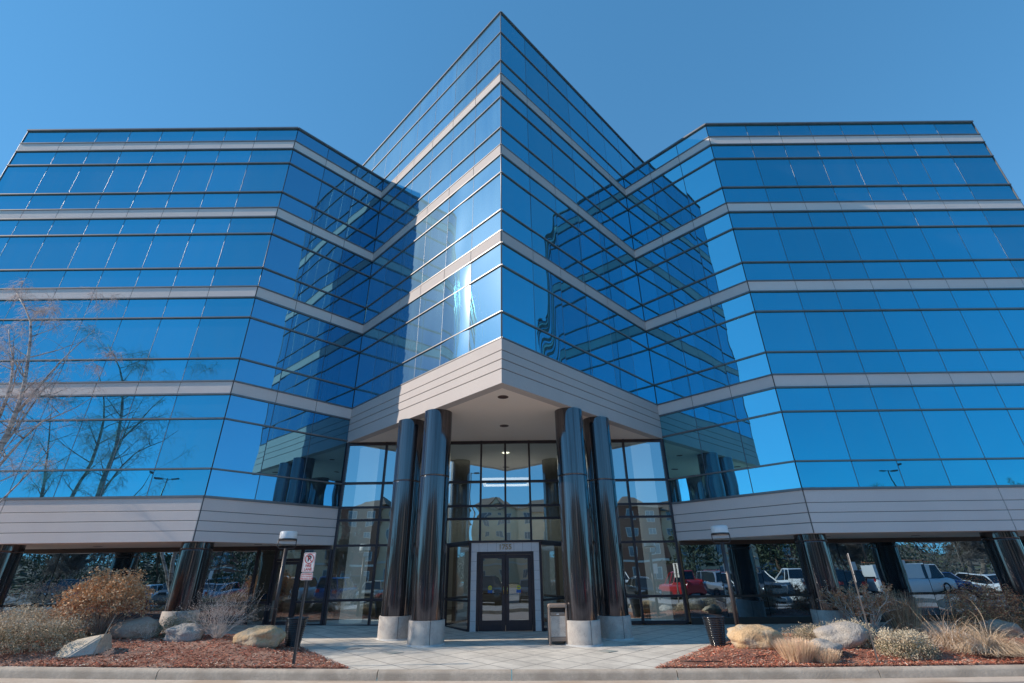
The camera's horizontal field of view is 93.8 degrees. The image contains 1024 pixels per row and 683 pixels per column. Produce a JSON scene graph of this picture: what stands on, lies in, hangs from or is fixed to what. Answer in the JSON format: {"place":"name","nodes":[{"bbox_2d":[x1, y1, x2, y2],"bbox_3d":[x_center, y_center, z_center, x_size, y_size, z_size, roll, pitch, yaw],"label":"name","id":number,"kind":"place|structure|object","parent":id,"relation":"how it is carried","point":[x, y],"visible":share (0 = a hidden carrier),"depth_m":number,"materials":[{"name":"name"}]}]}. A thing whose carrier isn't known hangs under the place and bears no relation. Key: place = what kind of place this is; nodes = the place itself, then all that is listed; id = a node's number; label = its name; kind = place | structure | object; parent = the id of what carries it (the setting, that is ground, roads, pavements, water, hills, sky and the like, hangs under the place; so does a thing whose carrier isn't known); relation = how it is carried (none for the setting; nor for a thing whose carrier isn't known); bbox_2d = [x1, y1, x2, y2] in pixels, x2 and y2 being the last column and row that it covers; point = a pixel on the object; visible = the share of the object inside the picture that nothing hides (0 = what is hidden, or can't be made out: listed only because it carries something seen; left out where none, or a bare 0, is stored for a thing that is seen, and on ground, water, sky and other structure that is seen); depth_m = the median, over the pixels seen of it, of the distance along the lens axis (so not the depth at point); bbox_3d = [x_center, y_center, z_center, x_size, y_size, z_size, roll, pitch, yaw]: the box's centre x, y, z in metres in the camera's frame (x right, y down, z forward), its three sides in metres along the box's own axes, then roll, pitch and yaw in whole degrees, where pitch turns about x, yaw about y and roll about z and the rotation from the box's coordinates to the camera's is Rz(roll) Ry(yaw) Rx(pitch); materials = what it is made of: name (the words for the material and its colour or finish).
{"place":"outdoors","nodes":[
{"label":"outdoors","id":0,"kind":"place"},
{"bbox_2d":[0,620,1023,669],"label":"pavement","id":1,"kind":"structure","parent":0,"point":[511,650],"depth_m":11.18,"materials":[{"name":"concrete"}]},
{"bbox_2d":[0,628,348,668],"bbox_3d":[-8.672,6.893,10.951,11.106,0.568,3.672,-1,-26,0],"label":"bark mulch","id":2,"kind":"object","parent":1,"relation":"on","point":[223,664],"visible":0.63,"depth_m":9.74,"materials":[{"name":"brown wood"}]},
{"bbox_2d":[0,600,99,654],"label":"juniper shrub","id":3,"kind":"object","parent":2,"relation":"on","point":[31,625],"visible":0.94,"depth_m":10.25,"materials":[{"name":"plant"}]},
{"bbox_2d":[35,606,91,631],"bbox_3d":[-10.841,6.659,11.489,1.615,0.710,1.205,-1,-26,0],"label":"barberry shrub","id":4,"kind":"object","parent":2,"relation":"on","point":[49,615],"visible":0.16,"depth_m":11.39,"materials":[{"name":"beige plant"}]},
{"bbox_2d":[0,276,127,502],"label":"birch tree","id":5,"kind":"object","parent":2,"relation":"on","point":[12,424],"visible":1,"depth_m":13.34,"materials":[{"name":"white plant"}]},
{"bbox_2d":[55,613,116,658],"bbox_3d":[-8.988,6.339,10.062,0.895,1.136,0.665,-1,-26,0],"label":"boulder","id":6,"kind":"object","parent":2,"relation":"on","point":[90,646],"visible":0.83,"depth_m":9.93,"materials":[{"name":"stone"}]},
{"bbox_2d":[80,623,114,635],"bbox_3d":[-9.955,7.043,11.654,0.952,0.313,0.769,6,-27,-14],"label":"boulder","id":7,"kind":"object","parent":2,"relation":"on","point":[91,630],"visible":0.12,"depth_m":11.40,"materials":[{"name":"stone"}]},
{"bbox_2d":[50,566,157,635],"bbox_3d":[-9.749,6.266,11.596,2.227,1.562,1.798,-1,-26,0],"label":"barberry shrub","id":8,"kind":"object","parent":2,"relation":"on","point":[100,589],"visible":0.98,"depth_m":11.35,"materials":[{"name":"orange plant"}]},
{"bbox_2d":[98,645,114,656],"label":"dry shrub","id":9,"kind":"object","parent":2,"relation":"on","point":[111,652],"visible":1,"depth_m":9.81,"materials":[{"name":"brown plant"}]},
{"bbox_2d":[108,616,162,638],"bbox_3d":[-8.849,6.780,11.294,1.043,0.524,0.823,-1,-26,0],"label":"boulder","id":10,"kind":"object","parent":2,"relation":"on","point":[124,629],"visible":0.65,"depth_m":11.07,"materials":[{"name":"grey stone"}]},
{"bbox_2d":[134,622,157,638],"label":"dry shrub","id":11,"kind":"object","parent":2,"relation":"on","point":[150,629],"visible":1,"depth_m":10.97,"materials":[{"name":"brown plant"}]},
{"bbox_2d":[149,608,209,636],"bbox_3d":[-7.929,6.780,11.527,1.479,0.740,1.167,-1,-26,0],"label":"juniper shrub","id":12,"kind":"object","parent":2,"relation":"on","point":[175,619],"visible":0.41,"depth_m":11.44,"materials":[{"name":"plant"}]},
{"bbox_2d":[163,623,204,641],"bbox_3d":[-7.558,6.761,11.076,0.872,0.454,0.627,-1,-26,0],"label":"boulder","id":13,"kind":"object","parent":2,"relation":"on","point":[184,632],"visible":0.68,"depth_m":10.87,"materials":[{"name":"grey stone"}]},
{"bbox_2d":[180,578,273,638],"bbox_3d":[-6.894,6.391,11.574,1.989,1.355,2.218,20,-33,-37],"label":"dry shrub","id":14,"kind":"object","parent":2,"relation":"on","point":[216,634],"visible":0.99,"depth_m":11.27,"materials":[{"name":"grey plant"}]},
{"bbox_2d":[233,625,286,648],"bbox_3d":[-5.717,6.739,10.886,1.068,0.510,0.827,-1,-26,0],"label":"boulder","id":15,"kind":"object","parent":2,"relation":"on","point":[269,636],"visible":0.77,"depth_m":10.66,"materials":[{"name":"beige stone"}]},
{"bbox_2d":[271,531,297,625],"bbox_3d":[-5.942,6.225,12.270,0.452,2.545,0.452,16,-30,-30],"label":"path lamp","id":16,"kind":"object","parent":2,"relation":"on","point":[288,536],"visible":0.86,"depth_m":12.46,"materials":[{"name":"brown metal"}]},
{"bbox_2d":[284,616,308,646],"bbox_3d":[-5.174,6.914,11.416,0.524,0.605,0.524,0,-26,0],"label":"trash can","id":17,"kind":"object","parent":2,"relation":"on","point":[291,625],"visible":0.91,"depth_m":11.29,"materials":[{"name":"black metal"}]},
{"bbox_2d":[292,552,315,663],"bbox_3d":[-4.301,5.443,9.828,0.290,2.045,0.036,-3,-26,5],"label":"fire lane sign","id":18,"kind":"object","parent":2,"relation":"on","point":[308,563],"visible":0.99,"depth_m":10.05,"materials":[{"name":"white"}]},
{"bbox_2d":[382,651,403,653],"bbox_3d":[-2.687,6.997,10.785,0.412,0.006,0.317,-19,-31,33],"label":"cover plate","id":19,"kind":"object","parent":1,"relation":"on","point":[393,652],"visible":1,"depth_m":10.77,"materials":[{"name":"grey metal"}]},
{"bbox_2d":[0,11,1023,647],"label":"office building","id":20,"kind":"structure","parent":1,"relation":"on","point":[504,327],"depth_m":16.20,"materials":[{"name":"glass"}]},
{"bbox_2d":[265,561,299,624],"bbox_3d":[-7.377,8.091,15.419,0.775,1.840,0.110,-1,-26,0],"label":"side door","id":21,"kind":"structure","parent":20,"relation":"in","point":[285,604],"depth_m":15.44,"materials":[{"name":"glass"}]},
{"bbox_2d":[479,555,504,630],"bbox_3d":[-0.592,7.479,14.323,0.779,2.023,0.162,-1,-26,0],"label":"entrance door","id":22,"kind":"structure","parent":20,"relation":"in","point":[492,567],"depth_m":14.31,"materials":[{"name":"clear glass"}]},
{"bbox_2d":[505,554,532,630],"bbox_3d":[0.199,7.470,14.326,0.779,2.023,0.162,-1,-26,0],"label":"entrance door","id":23,"kind":"structure","parent":20,"relation":"in","point":[517,566],"depth_m":14.32,"materials":[{"name":"clear glass"}]},
{"bbox_2d":[0,665,1023,680],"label":"kerb","id":24,"kind":"structure","parent":1,"relation":"on","point":[505,674],"depth_m":9.03,"materials":[{"name":"concrete"}]},
{"bbox_2d":[547,603,567,644],"bbox_3d":[1.144,7.090,12.068,0.490,0.890,0.490,-1,-26,0],"label":"litter bin","id":25,"kind":"object","parent":1,"relation":"on","point":[556,621],"visible":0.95,"depth_m":11.90,"materials":[{"name":"beige plastic"}]},
{"bbox_2d":[597,650,615,652],"bbox_3d":[2.164,7.051,10.920,0.412,0.006,0.317,18,-31,-34],"label":"cover plate","id":26,"kind":"object","parent":1,"relation":"on","point":[608,651],"visible":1,"depth_m":10.87,"materials":[{"name":"grey metal"}]},
{"bbox_2d":[656,631,1023,667],"bbox_3d":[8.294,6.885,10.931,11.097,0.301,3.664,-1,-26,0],"label":"bark mulch","id":27,"kind":"object","parent":1,"relation":"on","point":[939,661],"visible":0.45,"depth_m":9.56,"materials":[{"name":"brown wood"}]},
{"bbox_2d":[680,661,720,661],"bbox_3d":[3.758,6.368,9.550,0.810,0.027,0.087,-3,-26,6],"label":"drip hose","id":28,"kind":"object","parent":27,"relation":"on","point":[700,661],"visible":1,"depth_m":9.52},
{"bbox_2d":[702,615,725,646],"bbox_3d":[4.874,6.926,11.477,0.524,0.605,0.524,-2,-26,-1],"label":"trash can","id":29,"kind":"object","parent":27,"relation":"on","point":[714,627],"visible":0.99,"depth_m":11.35,"materials":[{"name":"black metal"}]},
{"bbox_2d":[711,525,738,625],"bbox_3d":[5.568,6.156,12.291,0.452,2.682,0.452,9,-28,-20],"label":"path lamp","id":30,"kind":"object","parent":27,"relation":"on","point":[719,530],"visible":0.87,"depth_m":12.49,"materials":[{"name":"brown metal"}]},
{"bbox_2d":[727,624,783,649],"bbox_3d":[5.350,6.565,10.609,1.149,0.522,0.855,-1,-26,0],"label":"boulder","id":31,"kind":"object","parent":27,"relation":"on","point":[753,636],"visible":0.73,"depth_m":10.34,"materials":[{"name":"beige stone"}]},
{"bbox_2d":[770,636,820,662],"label":"clipped grass","id":32,"kind":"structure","parent":27,"relation":"on","point":[797,650],"depth_m":9.55,"materials":[{"name":"plant"}]},
{"bbox_2d":[781,621,826,641],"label":"juniper shrub","id":33,"kind":"object","parent":27,"relation":"on","point":[801,631],"visible":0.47,"depth_m":11.12,"materials":[{"name":"beige plant"}]},
{"bbox_2d":[808,638,842,655],"bbox_3d":[6.460,6.433,10.023,0.800,0.410,0.663,-1,-26,0],"label":"boulder","id":34,"kind":"object","parent":27,"relation":"on","point":[826,644],"visible":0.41,"depth_m":9.85,"materials":[{"name":"grey stone"}]},
{"bbox_2d":[813,647,840,663],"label":"clipped grass","id":35,"kind":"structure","parent":27,"relation":"on","point":[829,657],"depth_m":9.42,"materials":[{"name":"plant"}]},
{"bbox_2d":[813,621,873,648],"bbox_3d":[7.373,6.549,10.669,1.257,0.578,0.941,-1,-26,0],"label":"boulder","id":36,"kind":"object","parent":27,"relation":"on","point":[848,636],"visible":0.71,"depth_m":10.39,"materials":[{"name":"grey stone"}]},
{"bbox_2d":[830,611,861,623],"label":"dry shrub","id":37,"kind":"object","parent":27,"relation":"on","point":[843,617],"visible":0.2,"depth_m":11.74,"materials":[{"name":"beige plant"}]},
{"bbox_2d":[819,617,878,648],"bbox_3d":[7.538,6.521,10.750,1.231,0.628,1.074,-1,-26,0],"label":"clipped shrub","id":38,"kind":"object","parent":27,"relation":"on","point":[864,625],"visible":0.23,"depth_m":10.63,"materials":[{"name":"plant"}]},
{"bbox_2d":[846,553,878,662],"bbox_3d":[7.186,5.434,9.836,0.032,1.991,0.264,-15,-29,27],"label":"fire lane sign","id":39,"kind":"object","parent":27,"relation":"on","point":[849,561],"visible":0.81,"depth_m":9.83,"materials":[{"name":"brown wood"}]},
{"bbox_2d":[817,580,908,632],"bbox_3d":[9.049,6.678,12.207,1.904,1.342,2.436,-1,-26,0],"label":"open branched shrub","id":40,"kind":"object","parent":27,"relation":"on","point":[877,602],"visible":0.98,"depth_m":12.10,"materials":[{"name":"orange plant"}]},
{"bbox_2d":[880,623,899,631],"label":"boulder","id":41,"kind":"object","parent":27,"relation":"on","point":[886,626],"visible":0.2,"depth_m":11.98,"materials":[{"name":"grey stone"}]},
{"bbox_2d":[868,626,942,660],"bbox_3d":[8.190,6.310,10.028,1.344,0.629,1.172,-1,-26,0],"label":"clipped shrub","id":42,"kind":"object","parent":27,"relation":"on","point":[908,642],"visible":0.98,"depth_m":9.81,"materials":[{"name":"beige plant"}]},
{"bbox_2d":[887,600,1021,651],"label":"fountain grass","id":43,"kind":"object","parent":27,"relation":"on","point":[942,636],"depth_m":10.38,"materials":[{"name":"plant"}]},
{"bbox_2d":[929,597,1023,656],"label":"fountain grass","id":44,"kind":"object","parent":27,"relation":"on","point":[990,643],"depth_m":9.93,"materials":[{"name":"plant"}]},
{"bbox_2d":[940,571,1023,635],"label":"red shrub","id":45,"kind":"object","parent":27,"relation":"on","point":[997,611],"visible":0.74,"depth_m":11.84,"materials":[{"name":"orange plant"}]},
{"bbox_2d":[978,619,1023,636],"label":"boulder","id":46,"kind":"object","parent":27,"relation":"on","point":[1016,630],"visible":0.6,"depth_m":11.10,"materials":[{"name":"grey stone"}]},
{"bbox_2d":[996,595,1023,628],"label":"dark shrub","id":47,"kind":"object","parent":27,"relation":"on","point":[1022,604],"visible":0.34,"depth_m":11.82,"materials":[{"name":"brown plant"}]},
{"bbox_2d":[0,0,1023,680],"label":"sky","id":48,"kind":"structure","parent":0,"point":[346,73],"materials":[{"name":"blue"}]},
{"bbox_2d":[870,589,933,633],"bbox_3d":[9.787,6.735,11.977,1.642,1.015,1.444,-1,-26,0],"label":"shrub","id":49,"kind":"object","parent":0,"point":[902,621],"depth_m":11.81,"materials":[{"name":"plant"}]},
{"bbox_2d":[955,682,1023,682],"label":"road","id":50,"kind":"structure","parent":0,"point":[989,682],"depth_m":8.58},
{"bbox_2d":[0,676,1023,682],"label":"gutter","id":51,"kind":"object","parent":50,"relation":"on","point":[869,680],"visible":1,"depth_m":8.84,"materials":[{"name":"concrete"}]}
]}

